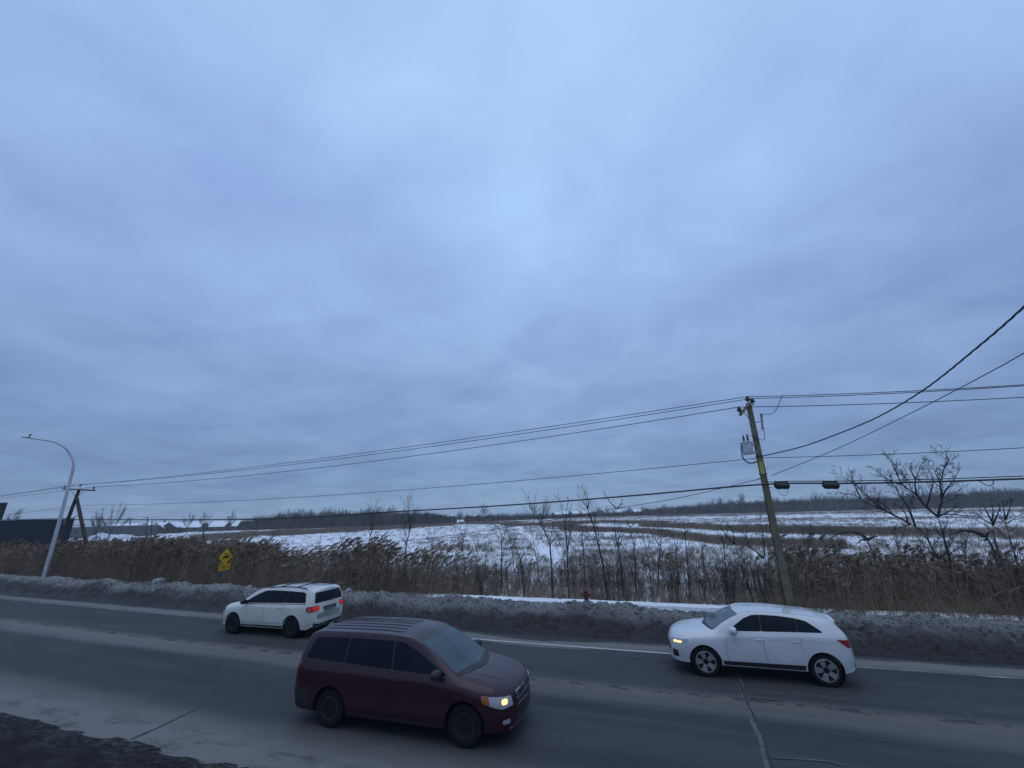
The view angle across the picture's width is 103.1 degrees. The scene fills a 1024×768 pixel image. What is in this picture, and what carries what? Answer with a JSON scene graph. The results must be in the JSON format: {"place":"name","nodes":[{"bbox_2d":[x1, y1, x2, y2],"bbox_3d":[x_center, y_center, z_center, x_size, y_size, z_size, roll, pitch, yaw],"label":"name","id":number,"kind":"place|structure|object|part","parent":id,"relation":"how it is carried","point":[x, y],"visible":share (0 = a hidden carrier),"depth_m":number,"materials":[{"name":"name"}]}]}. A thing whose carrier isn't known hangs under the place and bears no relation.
{"place":"outdoors","nodes":[
{"label":"outdoors","id":0,"kind":"place"},
{"bbox_2d":[0,712,248,767],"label":"dirt shoulder","id":1,"kind":"object","parent":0,"point":[30,743],"visible":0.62,"depth_m":7.75},
{"bbox_2d":[0,595,1023,767],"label":"road","id":2,"kind":"structure","parent":0,"point":[204,687],"depth_m":9.16,"materials":[{"name":"asphalt"}]},
{"bbox_2d":[222,581,342,637],"bbox_3d":[-9.283,8.989,16.420,4.862,1.761,2.280,-7,-19,17],"label":"crossover","id":3,"kind":"object","parent":2,"relation":"on","point":[295,610],"visible":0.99,"depth_m":15.61,"materials":[{"name":"white paint"}]},
{"bbox_2d":[247,590,270,602],"bbox_3d":[-9.993,8.361,15.994,1.122,0.444,0.166,-7,-19,17],"label":"side window","id":4,"kind":"structure","parent":3,"relation":"in","point":[262,597],"depth_m":15.93,"materials":[{"name":"black glass"}]},
{"bbox_2d":[267,590,289,602],"bbox_3d":[-9.027,8.227,15.699,0.925,0.424,0.165,-7,-19,17],"label":"side window","id":5,"kind":"structure","parent":3,"relation":"in","point":[276,596],"depth_m":15.69,"materials":[{"name":"black glass"}]},
{"bbox_2d":[286,591,305,602],"bbox_3d":[-8.142,8.103,15.427,0.929,0.387,0.150,-7,-19,17],"label":"side window","id":6,"kind":"structure","parent":3,"relation":"in","point":[294,597],"depth_m":15.42,"materials":[{"name":"black glass"}]},
{"bbox_2d":[315,587,341,602],"bbox_3d":[-7.178,8.260,15.918,0.173,0.355,1.435,-7,-19,17],"label":"rear window","id":7,"kind":"structure","parent":3,"relation":"in","point":[322,596],"depth_m":15.81,"materials":[{"name":"black glass"}]},
{"bbox_2d":[294,616,530,747],"bbox_3d":[-2.175,6.409,9.105,5.150,1.802,2.370,-7,-19,17],"label":"minivan","id":8,"kind":"object","parent":2,"relation":"on","point":[465,689],"visible":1,"depth_m":8.40,"materials":[{"name":"red paint"}]},
{"bbox_3d":[-4.061,5.849,8.992,1.004,0.431,0.169,-7,-19,17],"label":"side window","id":9,"kind":"part","parent":8,"relation":"part of","materials":[{"name":"black glass"}]},
{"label":"side window","id":10,"kind":"part","parent":8,"relation":"part of","materials":[{"name":"black glass"}]},
{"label":"side window","id":11,"kind":"part","parent":8,"relation":"part of","materials":[{"name":"black glass"}]},
{"bbox_2d":[0,574,1023,665],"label":"snowbank","id":12,"kind":"object","parent":2,"relation":"on","point":[939,637],"visible":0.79,"depth_m":15.06,"materials":[{"name":"snow"}]},
{"bbox_2d":[154,578,164,584],"bbox_3d":[-20.897,11.747,24.018,0.514,0.524,0.496,-2,-18,0],"label":"snow lump","id":13,"kind":"object","parent":12,"relation":"on","point":[157,581],"visible":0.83,"depth_m":23.94,"materials":[{"name":"snow"}]},
{"bbox_2d":[344,588,352,593],"bbox_3d":[-7.793,9.956,19.348,0.372,0.411,0.396,-13,-21,31],"label":"snow lump","id":14,"kind":"object","parent":12,"relation":"on","point":[348,590],"visible":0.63,"depth_m":19.25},
{"bbox_2d":[668,603,855,687],"bbox_3d":[6.514,6.934,11.096,4.275,1.561,2.210,-7,-19,17],"label":"compact crossover","id":15,"kind":"object","parent":2,"relation":"on","point":[815,646],"visible":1,"depth_m":10.38,"materials":[{"name":"white paint"}]},
{"bbox_2d":[733,615,759,630],"bbox_3d":[6.064,6.256,10.646,0.771,0.381,0.184,-7,-19,17],"label":"side window","id":16,"kind":"structure","parent":15,"relation":"in","point":[751,622],"depth_m":10.59,"materials":[{"name":"black glass"}]},
{"bbox_2d":[759,615,796,631],"bbox_3d":[6.815,6.147,10.415,0.822,0.357,0.184,-7,-19,17],"label":"side window","id":17,"kind":"structure","parent":15,"relation":"in","point":[769,623],"depth_m":10.40,"materials":[{"name":"black glass"}]},
{"bbox_2d":[796,619,821,632],"bbox_3d":[7.433,6.080,10.204,0.527,0.274,0.157,-7,-19,17],"label":"side window","id":18,"kind":"structure","parent":15,"relation":"in","point":[802,626],"depth_m":10.19,"materials":[{"name":"black glass"}]},
{"bbox_2d":[0,0,1023,526],"label":"sky","id":19,"kind":"structure","parent":0,"point":[235,234],"materials":[{"name":"blue"}]},
{"bbox_2d":[19,506,1023,620],"bbox_3d":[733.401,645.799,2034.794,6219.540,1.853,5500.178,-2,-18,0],"label":"snowy field","id":20,"kind":"structure","parent":0,"point":[326,542],"depth_m":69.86,"materials":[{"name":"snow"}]},
{"bbox_2d":[7,508,28,518],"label":"distant tree","id":21,"kind":"object","parent":20,"relation":"on","point":[16,517],"visible":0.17,"depth_m":67.06,"materials":[{"name":"plant"}]},
{"bbox_2d":[0,502,74,547],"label":"blue building","id":22,"kind":"structure","parent":20,"relation":"on","point":[41,531],"depth_m":43.70,"materials":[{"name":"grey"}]},
{"bbox_2d":[22,436,74,577],"bbox_3d":[-36.849,9.671,31.294,3.702,11.157,0.792,12,-22,-35],"label":"street lamp","id":23,"kind":"object","parent":20,"relation":"on","point":[52,547],"visible":0.98,"depth_m":32.01,"materials":[{"name":"metal"}]},
{"bbox_2d":[55,484,95,560],"bbox_3d":[-39.585,13.206,37.033,11.389,8.239,2.128,-12,-21,29],"label":"wooden pole frame","id":24,"kind":"object","parent":20,"relation":"on","point":[76,501],"visible":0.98,"depth_m":36.45,"materials":[{"name":"brown wood"}]},
{"bbox_2d":[0,447,1023,515],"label":"overhead wire","id":25,"kind":"object","parent":24,"relation":"attached to","point":[599,473],"visible":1,"depth_m":18.80,"materials":[{"name":"grey"}]},
{"bbox_2d":[11,478,1023,519],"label":"telephone cable","id":26,"kind":"object","parent":24,"relation":"attached to","point":[578,499],"visible":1,"depth_m":18.38,"materials":[{"name":"black plastic"}]},
{"bbox_2d":[766,476,1022,482],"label":"support strand","id":27,"kind":"object","parent":26,"relation":"attached to","point":[902,479],"visible":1,"depth_m":15.04,"materials":[{"name":"black"}]},
{"bbox_2d":[774,480,789,488],"bbox_3d":[10.792,4.032,16.260,0.554,0.373,0.276,-7,-19,17],"label":"splice case","id":28,"kind":"object","parent":27,"relation":"hanging from","point":[782,485],"visible":1,"depth_m":16.17,"materials":[{"name":"black"}]},
{"bbox_2d":[822,480,839,488],"bbox_3d":[12.356,3.896,15.756,0.573,0.373,0.276,-7,-19,17],"label":"splice case","id":29,"kind":"object","parent":27,"relation":"hanging from","point":[830,485],"visible":1,"depth_m":15.68,"materials":[{"name":"black"}]},
{"bbox_2d":[88,532,106,541],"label":"snow heap","id":30,"kind":"object","parent":20,"relation":"on","point":[101,537],"visible":0.13,"depth_m":97.69,"materials":[{"name":"snow"}]},
{"bbox_2d":[87,508,110,540],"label":"distant tree","id":31,"kind":"object","parent":20,"relation":"on","point":[96,532],"visible":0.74,"depth_m":75.91,"materials":[{"name":"plant"}]},
{"bbox_2d":[92,503,134,539],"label":"distant tree","id":32,"kind":"object","parent":20,"relation":"on","point":[109,532],"visible":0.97,"depth_m":71.61,"materials":[{"name":"plant"}]},
{"bbox_2d":[69,524,159,538],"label":"warehouse","id":33,"kind":"structure","parent":20,"relation":"on","point":[136,530],"depth_m":160.56,"materials":[{"name":"grey"}]},
{"bbox_2d":[96,534,137,541],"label":"snow heap","id":34,"kind":"object","parent":20,"relation":"on","point":[125,537],"visible":0.15,"depth_m":98.50,"materials":[{"name":"snow"}]},
{"bbox_2d":[152,520,167,527],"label":"row house","id":35,"kind":"structure","parent":20,"relation":"on","point":[164,522],"depth_m":219.50,"materials":[{"name":"grey"}]},
{"bbox_2d":[157,526,184,533],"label":"hedge thicket","id":36,"kind":"object","parent":20,"relation":"on","point":[169,530],"visible":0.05,"depth_m":208.92,"materials":[{"name":"plant"}]},
{"bbox_2d":[158,533,188,538],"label":"snow heap","id":37,"kind":"object","parent":20,"relation":"on","point":[175,536],"visible":0.21,"depth_m":110.15,"materials":[{"name":"snow"}]},
{"bbox_2d":[163,522,185,531],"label":"row house","id":38,"kind":"structure","parent":20,"relation":"on","point":[174,524],"depth_m":221.54,"materials":[{"name":"grey"}]},
{"bbox_2d":[182,513,195,532],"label":"distant tree","id":39,"kind":"object","parent":20,"relation":"on","point":[188,521],"visible":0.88,"depth_m":180.79,"materials":[{"name":"plant"}]},
{"bbox_2d":[185,520,208,531],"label":"row house","id":40,"kind":"structure","parent":20,"relation":"on","point":[195,526],"depth_m":234.51,"materials":[{"name":"grey"}]},
{"bbox_2d":[199,510,212,533],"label":"distant tree","id":41,"kind":"object","parent":20,"relation":"on","point":[204,516],"visible":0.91,"depth_m":180.70,"materials":[{"name":"plant"}]},
{"bbox_2d":[208,521,231,530],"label":"row house","id":42,"kind":"structure","parent":20,"relation":"on","point":[219,526],"depth_m":238.99,"materials":[{"name":"brick"}]},
{"bbox_2d":[218,549,231,583],"bbox_3d":[-17.363,11.311,24.426,0.116,2.644,0.924,-5,-18,10],"label":"road sign","id":43,"kind":"object","parent":20,"relation":"on","point":[225,556],"visible":0.98,"depth_m":24.59,"materials":[{"name":"yellow"}]},
{"bbox_2d":[226,510,237,531],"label":"distant tree","id":44,"kind":"object","parent":20,"relation":"on","point":[228,516],"visible":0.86,"depth_m":200.12,"materials":[{"name":"plant"}]},
{"bbox_2d":[230,520,241,530],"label":"row house","id":45,"kind":"structure","parent":20,"relation":"on","point":[234,526],"depth_m":246.23,"materials":[{"name":"grey"}]},
{"bbox_2d":[285,509,293,525],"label":"distant tree","id":46,"kind":"object","parent":20,"relation":"on","point":[288,517],"visible":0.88,"depth_m":238.23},
{"bbox_2d":[323,512,331,526],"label":"distant tree","id":47,"kind":"object","parent":20,"relation":"on","point":[327,518],"visible":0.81,"depth_m":242.49,"materials":[{"name":"plant"}]},
{"bbox_2d":[208,505,456,529],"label":"wood","id":48,"kind":"object","parent":20,"relation":"on","point":[333,522],"visible":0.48,"depth_m":254.71,"materials":[{"name":"brown plant"}]},
{"bbox_2d":[337,525,351,577],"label":"bare sapling","id":49,"kind":"object","parent":20,"relation":"on","point":[343,538],"visible":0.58,"depth_m":27.89,"materials":[{"name":"brown plant"}]},
{"bbox_2d":[73,509,631,525],"bbox_3d":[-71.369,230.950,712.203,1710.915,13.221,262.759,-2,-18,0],"label":"horizon trees","id":50,"kind":"object","parent":20,"relation":"on","point":[457,517],"visible":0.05,"depth_m":728.53,"materials":[{"name":"plant"}]},
{"bbox_2d":[364,496,383,577],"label":"bare sapling","id":51,"kind":"object","parent":20,"relation":"on","point":[372,524],"visible":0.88,"depth_m":27.14,"materials":[{"name":"brown plant"}]},
{"bbox_2d":[383,510,392,522],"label":"distant tree","id":52,"kind":"object","parent":20,"relation":"on","point":[390,515],"visible":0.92,"depth_m":237.98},
{"bbox_2d":[386,506,395,524],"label":"distant tree","id":53,"kind":"object","parent":20,"relation":"on","point":[393,512],"visible":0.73,"depth_m":249.90,"materials":[{"name":"plant"}]},
{"bbox_2d":[399,491,418,580],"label":"bare sapling","id":54,"kind":"object","parent":20,"relation":"on","point":[410,527],"visible":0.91,"depth_m":26.17,"materials":[{"name":"brown plant"}]},
{"bbox_2d":[414,508,422,523],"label":"distant tree","id":55,"kind":"object","parent":20,"relation":"on","point":[418,514],"visible":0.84,"depth_m":257.22,"materials":[{"name":"plant"}]},
{"bbox_2d":[423,519,437,559],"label":"bare sapling","id":56,"kind":"object","parent":20,"relation":"on","point":[427,530],"visible":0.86,"depth_m":27.68,"materials":[{"name":"brown plant"}]},
{"bbox_2d":[452,514,470,575],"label":"bare sapling","id":57,"kind":"object","parent":20,"relation":"on","point":[461,536],"visible":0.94,"depth_m":27.12,"materials":[{"name":"brown plant"}]},
{"bbox_2d":[469,558,492,594],"bbox_3d":[-1.741,10.637,22.335,1.272,2.170,1.268,6,-20,-23],"label":"shrub","id":58,"kind":"object","parent":20,"relation":"on","point":[480,582],"visible":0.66,"depth_m":22.18,"materials":[{"name":"brown plant"}]},
{"bbox_2d":[480,505,489,514],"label":"distant tree","id":59,"kind":"object","parent":20,"relation":"on","point":[484,510],"visible":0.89,"depth_m":285.92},
{"bbox_2d":[490,519,512,593],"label":"bare sapling","id":60,"kind":"object","parent":20,"relation":"on","point":[501,550],"visible":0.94,"depth_m":23.83,"materials":[{"name":"brown plant"}]},
{"bbox_2d":[502,518,516,584],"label":"bare sapling","id":61,"kind":"object","parent":20,"relation":"on","point":[512,545],"visible":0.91,"depth_m":25.00,"materials":[{"name":"brown plant"}]},
{"bbox_2d":[0,529,1023,622],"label":"reeds","id":62,"kind":"object","parent":20,"relation":"on","point":[157,556],"visible":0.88,"depth_m":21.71,"materials":[{"name":"plant"}]},
{"bbox_2d":[509,538,534,585],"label":"bare sapling","id":63,"kind":"object","parent":20,"relation":"on","point":[522,556],"visible":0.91,"depth_m":22.38,"materials":[{"name":"brown plant"}]},
{"bbox_2d":[528,529,541,588],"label":"bare sapling","id":64,"kind":"object","parent":20,"relation":"on","point":[535,553],"visible":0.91,"depth_m":23.18,"materials":[{"name":"brown plant"}]},
{"bbox_2d":[530,501,539,516],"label":"distant tree","id":65,"kind":"object","parent":20,"relation":"on","point":[534,508],"visible":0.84,"depth_m":238.12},
{"bbox_2d":[521,489,555,593],"bbox_3d":[1.656,8.806,22.871,2.553,5.930,1.243,-14,-22,34],"label":"bare sapling","id":66,"kind":"object","parent":20,"relation":"on","point":[543,528],"visible":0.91,"depth_m":22.83,"materials":[{"name":"brown plant"}]},
{"bbox_2d":[543,498,550,515],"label":"distant tree","id":67,"kind":"object","parent":20,"relation":"on","point":[546,507],"visible":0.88,"depth_m":233.37,"materials":[{"name":"plant"}]},
{"bbox_2d":[462,509,642,521],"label":"wood","id":68,"kind":"object","parent":20,"relation":"on","point":[477,518],"visible":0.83,"depth_m":340.28,"materials":[{"name":"brown plant"}]},
{"bbox_2d":[552,486,578,597],"bbox_3d":[2.789,8.445,21.614,1.557,5.795,1.470,-8,-19,20],"label":"bare sapling","id":69,"kind":"object","parent":20,"relation":"on","point":[566,537],"visible":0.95,"depth_m":21.87,"materials":[{"name":"brown plant"}]},
{"bbox_2d":[575,511,588,582],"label":"bare sapling","id":70,"kind":"object","parent":20,"relation":"on","point":[582,539],"visible":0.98,"depth_m":24.58,"materials":[{"name":"brown plant"}]},
{"bbox_2d":[581,588,590,600],"bbox_3d":[3.142,9.122,17.171,0.341,0.894,0.342,8,-20,-28],"label":"fire hydrant","id":71,"kind":"object","parent":20,"relation":"on","point":[585,594],"visible":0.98,"depth_m":17.16,"materials":[{"name":"red"}]},
{"bbox_2d":[577,483,607,599],"bbox_3d":[4.390,8.311,21.795,1.552,6.062,1.410,-2,-18,0],"label":"bare sapling","id":72,"kind":"object","parent":20,"relation":"on","point":[598,540],"visible":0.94,"depth_m":21.93,"materials":[{"name":"brown plant"}]},
{"bbox_2d":[603,491,629,594],"bbox_3d":[5.874,8.584,21.965,1.124,5.570,1.594,12,-22,-35],"label":"bare sapling","id":73,"kind":"object","parent":20,"relation":"on","point":[618,537],"visible":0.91,"depth_m":21.98,"materials":[{"name":"brown plant"}]},
{"bbox_2d":[609,521,626,588],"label":"bare sapling","id":74,"kind":"object","parent":20,"relation":"on","point":[616,546],"visible":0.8,"depth_m":24.25,"materials":[{"name":"brown plant"}]},
{"bbox_2d":[627,518,639,590],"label":"bare sapling","id":75,"kind":"object","parent":20,"relation":"on","point":[634,547],"visible":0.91,"depth_m":22.50,"materials":[{"name":"brown plant"}]},
{"bbox_2d":[638,528,653,594],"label":"bare sapling","id":76,"kind":"object","parent":20,"relation":"on","point":[646,552],"visible":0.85,"depth_m":22.17,"materials":[{"name":"brown plant"}]},
{"bbox_2d":[650,510,672,597],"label":"bare sapling","id":77,"kind":"object","parent":20,"relation":"on","point":[660,548],"visible":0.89,"depth_m":21.62,"materials":[{"name":"brown plant"}]},
{"bbox_2d":[661,552,686,594],"bbox_3d":[8.238,9.728,20.663,1.330,2.381,1.326,-13,-21,32],"label":"shrub","id":78,"kind":"object","parent":20,"relation":"on","point":[675,570],"visible":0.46,"depth_m":20.70,"materials":[{"name":"brown plant"}]},
{"bbox_2d":[664,531,683,584],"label":"bare sapling","id":79,"kind":"object","parent":20,"relation":"on","point":[674,544],"visible":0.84,"depth_m":23.00,"materials":[{"name":"brown plant"}]},
{"bbox_2d":[672,515,694,594],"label":"bare sapling","id":80,"kind":"object","parent":20,"relation":"on","point":[685,544],"visible":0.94,"depth_m":21.68,"materials":[{"name":"brown plant"}]},
{"bbox_2d":[355,546,1021,613],"bbox_3d":[6.644,9.662,21.463,31.606,3.050,8.724,-7,-19,18],"label":"scrub","id":81,"kind":"object","parent":20,"relation":"on","point":[690,576],"visible":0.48,"depth_m":19.56,"materials":[{"name":"brown plant"}]},
{"bbox_2d":[691,523,712,589],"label":"bare sapling","id":82,"kind":"object","parent":20,"relation":"on","point":[702,550],"visible":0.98,"depth_m":22.24,"materials":[{"name":"brown plant"}]},
{"bbox_2d":[705,499,717,513],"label":"distant tree","id":83,"kind":"object","parent":20,"relation":"on","point":[712,504],"visible":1,"depth_m":352.69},
{"bbox_2d":[711,517,730,576],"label":"bare sapling","id":84,"kind":"object","parent":20,"relation":"on","point":[724,542],"visible":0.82,"depth_m":20.40,"materials":[{"name":"brown plant"}]},
{"bbox_2d":[718,565,740,601],"bbox_3d":[10.259,9.377,18.918,1.187,1.871,1.075,-16,-23,38],"label":"shrub","id":85,"kind":"object","parent":20,"relation":"on","point":[733,577],"visible":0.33,"depth_m":18.89,"materials":[{"name":"brown plant"}]},
{"bbox_2d":[726,500,735,509],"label":"distant tree","id":86,"kind":"object","parent":20,"relation":"on","point":[729,505],"visible":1,"depth_m":347.95,"materials":[{"name":"plant"}]},
{"bbox_2d":[719,525,748,591],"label":"bare sapling","id":87,"kind":"object","parent":20,"relation":"on","point":[742,570],"visible":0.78,"depth_m":19.63,"materials":[{"name":"brown plant"}]},
{"bbox_2d":[735,494,744,509],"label":"distant tree","id":88,"kind":"object","parent":20,"relation":"on","point":[741,499],"visible":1,"depth_m":348.93,"materials":[{"name":"plant"}]},
{"bbox_2d":[729,513,767,600],"bbox_3d":[11.149,8.091,18.726,1.420,4.266,2.187,-16,-23,37],"label":"bare sapling","id":89,"kind":"object","parent":20,"relation":"on","point":[746,536],"visible":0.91,"depth_m":18.81,"materials":[{"name":"brown plant"}]},
{"bbox_2d":[737,395,794,605],"bbox_3d":[10.585,4.610,16.237,2.147,8.720,0.890,-2,-18,0],"label":"utility pole","id":90,"kind":"object","parent":20,"relation":"on","point":[747,447],"visible":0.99,"depth_m":16.46,"materials":[{"name":"brown wood"}]},
{"bbox_2d":[164,479,758,547],"bbox_3d":[-8.543,8.181,23.994,41.466,2.821,0.304,-9,-19,22],"label":"overhead wire","id":91,"kind":"object","parent":90,"relation":"attached to","point":[513,526],"visible":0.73,"depth_m":20.23,"materials":[{"name":"grey"}]},
{"bbox_2d":[0,385,1023,496],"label":"overhead wire","id":92,"kind":"object","parent":90,"relation":"attached to","point":[596,422],"visible":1,"depth_m":19.44,"materials":[{"name":"grey"}]},
{"bbox_2d":[1,384,1023,495],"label":"overhead wire","id":93,"kind":"object","parent":90,"relation":"attached to","point":[599,419],"visible":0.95,"depth_m":19.49,"materials":[{"name":"grey"}]},
{"bbox_2d":[6,397,1023,497],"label":"overhead wire","id":94,"kind":"object","parent":90,"relation":"attached to","point":[585,431],"visible":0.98,"depth_m":18.82,"materials":[{"name":"grey"}]},
{"bbox_2d":[763,305,1023,455],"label":"twisted cable","id":95,"kind":"object","parent":90,"relation":"attached to","point":[988,338],"visible":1,"depth_m":10.76,"materials":[{"name":"black plastic"}]},
{"bbox_2d":[772,353,1023,475],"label":"service wire","id":96,"kind":"object","parent":90,"relation":"attached to","point":[913,411],"visible":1,"depth_m":11.59,"materials":[{"name":"black"}]},
{"bbox_2d":[795,516,817,553],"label":"bare sapling","id":97,"kind":"object","parent":20,"relation":"on","point":[809,535],"visible":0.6,"depth_m":20.38,"materials":[{"name":"brown plant"}]},
{"bbox_2d":[642,486,1023,514],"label":"wood","id":98,"kind":"object","parent":20,"relation":"on","point":[998,496],"visible":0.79,"depth_m":328.87,"materials":[{"name":"brown plant"}]},
{"bbox_2d":[827,527,847,566],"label":"bare sapling","id":99,"kind":"object","parent":20,"relation":"on","point":[837,542],"visible":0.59,"depth_m":19.02,"materials":[{"name":"brown plant"}]},
{"bbox_2d":[828,529,888,592],"bbox_3d":[15.694,8.240,18.143,0.901,3.370,1.990,13,-23,-38],"label":"broken tree","id":100,"kind":"object","parent":20,"relation":"on","point":[864,537],"visible":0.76,"depth_m":18.24,"materials":[{"name":"brown plant"}]},
{"bbox_2d":[827,465,950,577],"bbox_3d":[17.747,6.865,19.162,4.064,6.569,2.185,-13,-21,32],"label":"bare tree","id":101,"kind":"object","parent":20,"relation":"on","point":[891,513],"visible":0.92,"depth_m":19.45,"materials":[{"name":"brown plant"}]},
{"bbox_2d":[886,517,912,575],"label":"bare sapling","id":102,"kind":"object","parent":20,"relation":"on","point":[897,543],"visible":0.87,"depth_m":18.70,"materials":[{"name":"brown plant"}]},
{"bbox_2d":[866,444,983,589],"bbox_3d":[19.139,6.294,18.495,3.733,7.169,1.867,-8,-19,19],"label":"bare tree","id":103,"kind":"object","parent":20,"relation":"on","point":[938,515],"visible":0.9,"depth_m":18.72,"materials":[{"name":"brown plant"}]},
{"bbox_2d":[950,524,973,558],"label":"bare sapling","id":104,"kind":"object","parent":20,"relation":"on","point":[964,541],"visible":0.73,"depth_m":19.65,"materials":[{"name":"brown plant"}]},
{"bbox_2d":[949,526,1023,611],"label":"broken tree","id":105,"kind":"object","parent":20,"relation":"on","point":[983,535],"visible":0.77,"depth_m":17.02,"materials":[{"name":"brown plant"}]},
{"bbox_2d":[976,498,1009,569],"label":"bare tree","id":106,"kind":"object","parent":20,"relation":"on","point":[993,523],"visible":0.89,"depth_m":18.10,"materials":[{"name":"brown plant"}]},
{"bbox_2d":[988,498,1023,574],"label":"bare tree","id":107,"kind":"object","parent":20,"relation":"on","point":[999,532],"visible":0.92,"depth_m":17.90,"materials":[{"name":"brown plant"}]}
]}

